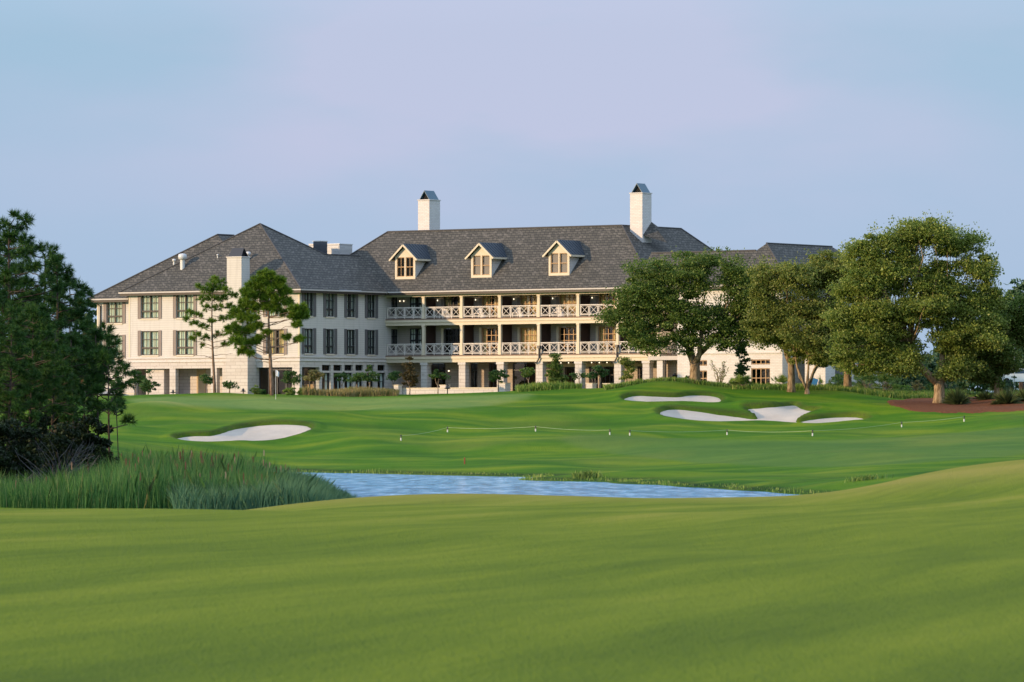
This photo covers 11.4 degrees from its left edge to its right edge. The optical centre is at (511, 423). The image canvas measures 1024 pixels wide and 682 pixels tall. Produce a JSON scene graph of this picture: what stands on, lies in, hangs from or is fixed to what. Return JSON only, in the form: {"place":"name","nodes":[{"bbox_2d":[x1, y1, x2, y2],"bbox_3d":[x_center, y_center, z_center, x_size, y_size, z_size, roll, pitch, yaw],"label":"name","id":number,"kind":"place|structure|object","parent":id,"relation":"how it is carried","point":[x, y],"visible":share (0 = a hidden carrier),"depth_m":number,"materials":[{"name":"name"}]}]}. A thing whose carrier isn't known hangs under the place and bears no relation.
{"place":"outdoors","nodes":[
{"label":"outdoors","id":0,"kind":"place"},
{"bbox_2d":[300,385,399,396],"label":"feather grass","id":1,"kind":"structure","parent":0,"point":[359,392],"depth_m":441.21,"materials":[{"name":"green plant"}]},
{"bbox_2d":[217,472,797,509],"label":"pond water","id":2,"kind":"structure","parent":0,"point":[364,485],"depth_m":238.79,"materials":[{"name":"blue liquid"}]},
{"bbox_2d":[15,450,298,487],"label":"cattail heads","id":3,"kind":"object","parent":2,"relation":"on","point":[191,455],"visible":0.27,"depth_m":192.82,"materials":[{"name":"brown plant"}]},
{"bbox_2d":[163,464,356,509],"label":"sedge","id":4,"kind":"object","parent":2,"relation":"on","point":[304,488],"visible":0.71,"depth_m":176.80,"materials":[{"name":"green plant"}]},
{"bbox_2d":[0,381,1023,681],"bbox_3d":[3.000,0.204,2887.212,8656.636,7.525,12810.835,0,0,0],"label":"ground","id":5,"kind":"structure","parent":0,"point":[912,571],"depth_m":58.09,"materials":[{"name":"green plant"}]},
{"bbox_2d":[0,425,22,482],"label":"waterside bush","id":6,"kind":"object","parent":5,"relation":"on","point":[6,466],"visible":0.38,"depth_m":189.80,"materials":[{"name":"green plant"}]},
{"bbox_2d":[0,249,37,381],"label":"pine tree","id":7,"kind":"object","parent":5,"relation":"on","point":[4,293],"visible":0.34,"depth_m":204.93,"materials":[{"name":"green plant"}]},
{"bbox_2d":[0,322,45,442],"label":"pine tree","id":8,"kind":"object","parent":5,"relation":"on","point":[10,395],"visible":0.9,"depth_m":197.80,"materials":[{"name":"green plant"}]},
{"bbox_2d":[0,417,48,481],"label":"waterside bush","id":9,"kind":"object","parent":5,"relation":"on","point":[7,430],"visible":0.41,"depth_m":191.61,"materials":[{"name":"green plant"}]},
{"bbox_2d":[0,232,65,376],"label":"pine tree","id":10,"kind":"object","parent":5,"relation":"on","point":[6,253],"visible":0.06,"depth_m":224.57,"materials":[{"name":"green plant"}]},
{"bbox_2d":[0,206,80,390],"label":"pine tree","id":11,"kind":"object","parent":5,"relation":"on","point":[9,236],"visible":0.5,"depth_m":211.76,"materials":[{"name":"green plant"}]},
{"bbox_2d":[0,301,81,444],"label":"pine tree","id":12,"kind":"object","parent":5,"relation":"on","point":[43,386],"visible":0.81,"depth_m":199.74,"materials":[{"name":"green plant"}]},
{"bbox_2d":[5,411,76,471],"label":"waterside bush","id":13,"kind":"object","parent":5,"relation":"on","point":[32,447],"visible":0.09,"depth_m":199.79,"materials":[{"name":"green plant"}]},
{"bbox_2d":[0,240,92,401],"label":"pine tree","id":14,"kind":"object","parent":5,"relation":"on","point":[40,247],"visible":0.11,"depth_m":221.66,"materials":[{"name":"green plant"}]},
{"bbox_2d":[12,322,92,432],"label":"pine tree","id":15,"kind":"object","parent":5,"relation":"on","point":[68,383],"visible":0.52,"depth_m":202.76,"materials":[{"name":"green plant"}]},
{"bbox_2d":[15,451,97,482],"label":"dead branches","id":16,"kind":"object","parent":5,"relation":"on","point":[52,469],"visible":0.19,"depth_m":189.80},
{"bbox_2d":[45,410,82,461],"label":"waterside bush","id":17,"kind":"object","parent":5,"relation":"on","point":[58,421],"visible":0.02,"depth_m":211.70,"materials":[{"name":"green plant"}]},
{"bbox_2d":[17,252,113,432],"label":"pine tree","id":18,"kind":"object","parent":5,"relation":"on","point":[56,268],"visible":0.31,"depth_m":213.91,"materials":[{"name":"green plant"}]},
{"bbox_2d":[35,437,95,480],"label":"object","id":19,"kind":"object","parent":5,"relation":"on","point":[72,461],"visible":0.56,"depth_m":192.84,"materials":[{"name":"green plant"}]},
{"bbox_2d":[34,421,106,480],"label":"waterside bush","id":20,"kind":"object","parent":5,"relation":"on","point":[61,442],"visible":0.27,"depth_m":195.73,"materials":[{"name":"green plant"}]},
{"bbox_2d":[44,327,102,453],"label":"pine tree","id":21,"kind":"object","parent":5,"relation":"on","point":[75,340],"visible":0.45,"depth_m":206.00,"materials":[{"name":"green plant"}]},
{"bbox_2d":[29,278,117,399],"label":"pine tree","id":22,"kind":"object","parent":5,"relation":"on","point":[88,320],"visible":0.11,"depth_m":227.77,"materials":[{"name":"green plant"}]},
{"bbox_2d":[56,414,113,437],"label":"waterside bush","id":23,"kind":"object","parent":5,"relation":"on","point":[100,430],"visible":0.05,"depth_m":213.68,"materials":[{"name":"green plant"}]},
{"bbox_2d":[69,416,116,461],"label":"waterside bush","id":24,"kind":"object","parent":5,"relation":"on","point":[94,438],"visible":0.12,"depth_m":201.73,"materials":[{"name":"green plant"}]},
{"bbox_2d":[74,325,127,436],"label":"pine tree","id":25,"kind":"object","parent":5,"relation":"on","point":[98,333],"visible":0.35,"depth_m":213.95,"materials":[{"name":"green plant"}]},
{"bbox_2d":[90,444,122,472],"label":"waterside bush","id":26,"kind":"object","parent":5,"relation":"on","point":[102,450],"visible":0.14,"depth_m":199.69,"materials":[{"name":"green plant"}]},
{"bbox_2d":[82,329,139,451],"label":"pine tree","id":27,"kind":"object","parent":5,"relation":"on","point":[104,357],"visible":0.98,"depth_m":205.89,"materials":[{"name":"green plant"}]},
{"bbox_2d":[105,398,126,456],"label":"pine tree","id":28,"kind":"object","parent":5,"relation":"on","point":[119,405],"visible":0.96,"depth_m":204.04,"materials":[{"name":"green plant"}]},
{"bbox_2d":[127,370,145,394],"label":"young tree","id":29,"kind":"object","parent":5,"relation":"on","point":[141,377],"visible":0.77,"depth_m":451.80,"materials":[{"name":"green plant"}]},
{"bbox_2d":[138,369,160,394],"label":"young tree","id":30,"kind":"object","parent":5,"relation":"on","point":[146,385],"visible":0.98,"depth_m":448.75,"materials":[{"name":"green plant"}]},
{"bbox_2d":[0,442,318,508],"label":"reeds","id":31,"kind":"object","parent":5,"relation":"on","point":[115,487],"visible":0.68,"depth_m":179.98,"materials":[{"name":"green plant"}]},
{"bbox_2d":[182,274,240,392],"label":"pine tree","id":32,"kind":"object","parent":5,"relation":"on","point":[210,289],"visible":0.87,"depth_m":445.92,"materials":[{"name":"green plant"}]},
{"bbox_2d":[178,425,310,440],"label":"sand bunker","id":33,"kind":"object","parent":5,"relation":"on","point":[265,432],"visible":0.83,"depth_m":370.52},
{"bbox_2d":[222,267,310,394],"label":"pine tree","id":34,"kind":"object","parent":5,"relation":"on","point":[297,313],"visible":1,"depth_m":437.80,"materials":[{"name":"green plant"}]},
{"bbox_2d":[281,370,302,390],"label":"young tree","id":35,"kind":"object","parent":5,"relation":"on","point":[287,379],"visible":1,"depth_m":451.85,"materials":[{"name":"green plant"}]},
{"bbox_2d":[303,369,324,386],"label":"young tree","id":36,"kind":"object","parent":5,"relation":"on","point":[314,375],"visible":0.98,"depth_m":449.83,"materials":[{"name":"green plant"}]},
{"bbox_2d":[359,364,380,386],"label":"young tree","id":37,"kind":"object","parent":5,"relation":"on","point":[366,378],"visible":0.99,"depth_m":448.79,"materials":[{"name":"green plant"}]},
{"bbox_2d":[399,356,418,394],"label":"young tree","id":38,"kind":"object","parent":5,"relation":"on","point":[411,378],"visible":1,"depth_m":446.83,"materials":[{"name":"green plant"}]},
{"bbox_2d":[428,369,450,393],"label":"young tree","id":39,"kind":"object","parent":5,"relation":"on","point":[436,374],"visible":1,"depth_m":456.93,"materials":[{"name":"green plant"}]},
{"bbox_2d":[402,387,497,393],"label":"garden wall","id":40,"kind":"structure","parent":5,"relation":"on","point":[451,390],"depth_m":463.60,"materials":[{"name":"stone"}]},
{"bbox_2d":[90,183,892,394],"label":"hotel building","id":41,"kind":"structure","parent":5,"relation":"on","point":[384,320],"depth_m":468.39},
{"bbox_2d":[103,302,125,324],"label":"window","id":42,"kind":"structure","parent":41,"relation":"in","point":[113,312],"depth_m":477.20,"materials":[{"name":"grey glass"}]},
{"bbox_2d":[103,335,125,358],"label":"window","id":43,"kind":"structure","parent":41,"relation":"in","point":[123,337],"depth_m":476.38,"materials":[{"name":"grey glass"}]},
{"bbox_2d":[138,295,161,319],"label":"window","id":44,"kind":"structure","parent":41,"relation":"in","point":[151,307],"depth_m":473.48,"materials":[{"name":"grey glass"}]},
{"bbox_2d":[138,330,161,356],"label":"window","id":45,"kind":"structure","parent":41,"relation":"in","point":[151,340],"depth_m":473.48,"materials":[{"name":"beige glass"}]},
{"bbox_2d":[173,295,196,318],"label":"window","id":46,"kind":"structure","parent":41,"relation":"in","point":[183,303],"depth_m":471.18,"materials":[{"name":"brown glass"}]},
{"bbox_2d":[173,330,196,355],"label":"window","id":47,"kind":"structure","parent":41,"relation":"in","point":[185,346],"depth_m":471.18,"materials":[{"name":"beige glass"}]},
{"bbox_2d":[197,369,205,392],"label":"door","id":48,"kind":"structure","parent":41,"relation":"in","point":[201,387],"depth_m":473.02,"materials":[{"name":"beige wood"}]},
{"bbox_2d":[263,329,286,355],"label":"window","id":49,"kind":"structure","parent":41,"relation":"in","point":[275,334],"depth_m":465.01,"materials":[{"name":"beige glass"}]},
{"bbox_2d":[302,293,315,317],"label":"window","id":50,"kind":"structure","parent":41,"relation":"in","point":[305,296],"depth_m":464.67,"materials":[{"name":"grey glass"}]},
{"bbox_2d":[302,328,315,354],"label":"window","id":51,"kind":"structure","parent":41,"relation":"in","point":[309,346],"depth_m":464.44,"materials":[{"name":"grey glass"}]},
{"bbox_2d":[313,241,327,253],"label":"rooftop unit","id":52,"kind":"object","parent":41,"relation":"on","point":[321,246],"visible":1,"depth_m":477.38,"materials":[{"name":"grey metal"}]},
{"bbox_2d":[323,293,336,317],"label":"window","id":53,"kind":"structure","parent":41,"relation":"in","point":[329,300],"depth_m":466.71,"materials":[{"name":"grey glass"}]},
{"bbox_2d":[323,328,336,354],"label":"window","id":54,"kind":"structure","parent":41,"relation":"in","point":[329,335],"depth_m":466.94,"materials":[{"name":"grey glass"}]},
{"bbox_2d":[327,243,352,254],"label":"rooftop unit","id":55,"kind":"object","parent":41,"relation":"on","point":[340,248],"visible":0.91,"depth_m":481.49,"materials":[{"name":"white metal"}]},
{"bbox_2d":[344,294,357,318],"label":"window","id":56,"kind":"structure","parent":41,"relation":"in","point":[350,300],"depth_m":469.45,"materials":[{"name":"grey glass"}]},
{"bbox_2d":[344,329,357,355],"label":"window","id":57,"kind":"structure","parent":41,"relation":"in","point":[350,336],"depth_m":469.45,"materials":[{"name":"grey glass"}]},
{"bbox_2d":[365,295,377,318],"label":"window","id":58,"kind":"structure","parent":41,"relation":"in","point":[371,301],"depth_m":471.87,"materials":[{"name":"grey glass"}]},
{"bbox_2d":[365,329,377,355],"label":"window","id":59,"kind":"structure","parent":41,"relation":"in","point":[371,336],"depth_m":471.87,"materials":[{"name":"grey glass"}]},
{"bbox_2d":[410,328,421,349],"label":"window","id":60,"kind":"structure","parent":41,"relation":"in","point":[415,333],"depth_m":473.95,"materials":[{"name":"black glass"}]},
{"bbox_2d":[410,292,425,313],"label":"window","id":61,"kind":"structure","parent":41,"relation":"in","point":[414,301],"depth_m":473.95,"materials":[{"name":"black glass"}]},
{"bbox_2d":[431,364,444,387],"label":"door","id":62,"kind":"structure","parent":41,"relation":"in","point":[441,367],"depth_m":474.52,"materials":[{"name":"metal"}]},
{"bbox_2d":[444,290,459,317],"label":"french door","id":63,"kind":"structure","parent":41,"relation":"in","point":[451,301],"depth_m":471.64,"materials":[{"name":"black glass"}]},
{"bbox_2d":[444,328,459,354],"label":"french door","id":64,"kind":"structure","parent":41,"relation":"in","point":[452,335],"depth_m":472.10,"materials":[{"name":"black glass"}]},
{"bbox_2d":[471,363,476,386],"bbox_3d":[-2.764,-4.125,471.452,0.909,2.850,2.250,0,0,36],"label":"door","id":65,"kind":"structure","parent":41,"relation":"in","point":[473,365],"depth_m":470.95,"materials":[{"name":"metal"}]},
{"bbox_2d":[482,328,497,354],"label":"french door","id":66,"kind":"structure","parent":41,"relation":"in","point":[490,335],"depth_m":469.34,"materials":[{"name":"brown wood"}]},
{"bbox_2d":[482,289,504,317],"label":"french door","id":67,"kind":"structure","parent":41,"relation":"in","point":[492,300],"depth_m":469.00,"materials":[{"name":"brown wood"}]},
{"bbox_2d":[513,363,535,390],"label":"door","id":68,"kind":"structure","parent":41,"relation":"in","point":[518,379],"depth_m":468.88,"materials":[{"name":"metal"}]},
{"bbox_2d":[521,290,536,316],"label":"french door","id":69,"kind":"structure","parent":41,"relation":"in","point":[525,299],"depth_m":466.48,"materials":[{"name":"brown wood"}]},
{"bbox_2d":[521,327,536,353],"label":"french door","id":70,"kind":"structure","parent":41,"relation":"in","point":[529,334],"depth_m":466.26,"materials":[{"name":"brown wood"}]},
{"bbox_2d":[560,327,576,353],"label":"french door","id":71,"kind":"structure","parent":41,"relation":"in","point":[567,334],"depth_m":464.44,"materials":[{"name":"brown wood"}]},
{"bbox_2d":[560,289,584,316],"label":"french door","id":72,"kind":"structure","parent":41,"relation":"in","point":[570,300],"depth_m":463.82,"materials":[{"name":"brown wood"}]},
{"bbox_2d":[599,287,615,312],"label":"french door","id":73,"kind":"structure","parent":41,"relation":"in","point":[602,297],"depth_m":461.50,"materials":[{"name":"brown wood"}]},
{"bbox_2d":[599,326,615,352],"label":"french door","id":74,"kind":"structure","parent":41,"relation":"in","point":[606,334],"depth_m":461.50,"materials":[{"name":"brown wood"}]},
{"bbox_2d":[601,367,613,387],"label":"window","id":75,"kind":"structure","parent":41,"relation":"in","point":[609,378],"depth_m":462.97,"materials":[{"name":"black glass"}]},
{"bbox_2d":[751,368,769,384],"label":"french door","id":76,"kind":"structure","parent":41,"relation":"in","point":[761,375],"depth_m":448.39,"materials":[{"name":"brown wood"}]},
{"bbox_2d":[488,369,509,391],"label":"young tree","id":77,"kind":"object","parent":5,"relation":"on","point":[497,375],"visible":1,"depth_m":445.74,"materials":[{"name":"green plant"}]},
{"bbox_2d":[519,367,534,382],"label":"young tree","id":78,"kind":"object","parent":5,"relation":"on","point":[529,371],"visible":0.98,"depth_m":444.81,"materials":[{"name":"green plant"}]},
{"bbox_2d":[545,353,568,382],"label":"young tree","id":79,"kind":"object","parent":5,"relation":"on","point":[553,374],"visible":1,"depth_m":440.72,"materials":[{"name":"green plant"}]},
{"bbox_2d":[291,468,833,494],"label":"shore grass","id":80,"kind":"structure","parent":5,"relation":"on","point":[664,483],"depth_m":261.35,"materials":[{"name":"green plant"}]},
{"bbox_2d":[564,470,609,478],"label":"grass tuft","id":81,"kind":"object","parent":5,"relation":"on","point":[583,474],"visible":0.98,"depth_m":265.68,"materials":[{"name":"green plant"}]},
{"bbox_2d":[587,365,609,387],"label":"young tree","id":82,"kind":"object","parent":5,"relation":"on","point":[600,370],"visible":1,"depth_m":442.91,"materials":[{"name":"green plant"}]},
{"bbox_2d":[616,356,636,380],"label":"young tree","id":83,"kind":"object","parent":5,"relation":"on","point":[626,362],"visible":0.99,"depth_m":437.66,"materials":[{"name":"green plant"}]},
{"bbox_2d":[624,396,720,401],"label":"sand bunker","id":84,"kind":"object","parent":5,"relation":"on","point":[684,398],"visible":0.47,"depth_m":414.75},
{"bbox_2d":[591,246,789,383],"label":"oak tree","id":85,"kind":"object","parent":5,"relation":"on","point":[650,297],"visible":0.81,"depth_m":429.72,"materials":[{"name":"green plant"}]},
{"bbox_2d":[710,360,728,382],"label":"bare shrub","id":86,"kind":"object","parent":5,"relation":"on","point":[722,374],"visible":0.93,"depth_m":435.84,"materials":[{"name":"brown plant"}]},
{"bbox_2d":[728,374,754,387],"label":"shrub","id":87,"kind":"object","parent":5,"relation":"on","point":[743,379],"visible":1,"depth_m":426.64,"materials":[{"name":"green plant"}]},
{"bbox_2d":[732,334,751,375],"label":"young tree","id":88,"kind":"object","parent":5,"relation":"on","point":[741,369],"visible":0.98,"depth_m":432.82,"materials":[{"name":"green plant"}]},
{"bbox_2d":[660,406,861,422],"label":"sand bunker","id":89,"kind":"object","parent":5,"relation":"on","point":[788,413],"visible":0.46,"depth_m":395.82},
{"bbox_2d":[736,248,862,391],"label":"oak tree","id":90,"kind":"object","parent":5,"relation":"on","point":[814,274],"visible":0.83,"depth_m":422.80,"materials":[{"name":"green plant"}]},
{"bbox_2d":[777,315,844,393],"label":"oak tree","id":91,"kind":"object","parent":5,"relation":"on","point":[792,339],"visible":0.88,"depth_m":421.43,"materials":[{"name":"green plant"}]},
{"bbox_2d":[731,382,973,398],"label":"meadow grass","id":92,"kind":"structure","parent":5,"relation":"on","point":[902,394],"depth_m":426.73,"materials":[{"name":"green plant"}]},
{"bbox_2d":[852,373,884,389],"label":"palmetto","id":93,"kind":"object","parent":5,"relation":"on","point":[863,378],"visible":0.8,"depth_m":433.79,"materials":[{"name":"green plant"}]},
{"bbox_2d":[844,473,893,482],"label":"grass tuft","id":94,"kind":"object","parent":5,"relation":"on","point":[862,478],"visible":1,"depth_m":216.62,"materials":[{"name":"green plant"}]},
{"bbox_2d":[828,338,924,387],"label":"oak tree","id":95,"kind":"object","parent":5,"relation":"on","point":[847,380],"visible":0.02,"depth_m":429.74,"materials":[{"name":"green plant"}]},
{"bbox_2d":[866,373,900,391],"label":"palmetto","id":96,"kind":"object","parent":5,"relation":"on","point":[883,377],"visible":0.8,"depth_m":433.45,"materials":[{"name":"green plant"}]},
{"bbox_2d":[893,353,933,389],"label":"background tree","id":97,"kind":"object","parent":5,"relation":"on","point":[900,382],"visible":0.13,"depth_m":658.07,"materials":[{"name":"green plant"}]},
{"bbox_2d":[904,363,931,390],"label":"shrub","id":98,"kind":"object","parent":5,"relation":"on","point":[922,380],"visible":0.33,"depth_m":449.73,"materials":[{"name":"green plant"}]},
{"bbox_2d":[907,341,970,390],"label":"background tree","id":99,"kind":"object","parent":5,"relation":"on","point":[932,366],"visible":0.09,"depth_m":639.22,"materials":[{"name":"green plant"}]},
{"bbox_2d":[887,397,1023,413],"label":"mulch bed","id":100,"kind":"object","parent":5,"relation":"on","point":[928,405],"visible":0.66,"depth_m":395.77,"materials":[{"name":"brown soil"}]},
{"bbox_2d":[818,209,1015,402],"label":"oak tree","id":101,"kind":"object","parent":100,"relation":"on","point":[884,325],"visible":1,"depth_m":406.88,"materials":[{"name":"green plant"}]},
{"bbox_2d":[957,281,1023,395],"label":"oak tree","id":102,"kind":"object","parent":100,"relation":"on","point":[1000,364],"visible":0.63,"depth_m":411.16,"materials":[{"name":"green plant"}]},
{"bbox_2d":[941,385,971,404],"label":"spiky grass","id":103,"kind":"structure","parent":5,"relation":"on","point":[957,398],"depth_m":403.58,"materials":[{"name":"green plant"}]},
{"bbox_2d":[931,352,989,392],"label":"background tree","id":104,"kind":"object","parent":5,"relation":"on","point":[972,386],"visible":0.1,"depth_m":598.66,"materials":[{"name":"green plant"}]},
{"bbox_2d":[972,388,994,400],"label":"spiky grass","id":105,"kind":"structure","parent":5,"relation":"on","point":[984,396],"depth_m":408.70,"materials":[{"name":"green plant"}]},
{"bbox_2d":[993,385,1023,403],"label":"spiky grass","id":106,"kind":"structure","parent":5,"relation":"on","point":[1008,397],"depth_m":401.68,"materials":[{"name":"green plant"}]},
{"bbox_2d":[1002,369,1023,382],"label":"parked car","id":107,"kind":"object","parent":5,"relation":"on","point":[1019,376],"visible":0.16,"depth_m":499.10,"materials":[{"name":"metal"}]},
{"bbox_2d":[1003,277,1023,388],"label":"background tree","id":108,"kind":"object","parent":5,"relation":"on","point":[1019,287],"visible":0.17,"depth_m":519.40,"materials":[{"name":"green plant"}]},
{"bbox_2d":[0,0,1023,392],"label":"sky","id":109,"kind":"structure","parent":0,"point":[135,134],"materials":[{"name":"blue"}]},
{"bbox_2d":[514,380,581,391],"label":"feather grass","id":110,"kind":"structure","parent":0,"point":[539,386],"depth_m":438.32,"materials":[{"name":"green plant"}]},
{"bbox_2d":[602,376,730,389],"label":"meadow grass","id":111,"kind":"structure","parent":0,"point":[643,380],"depth_m":430.31,"materials":[{"name":"green plant"}]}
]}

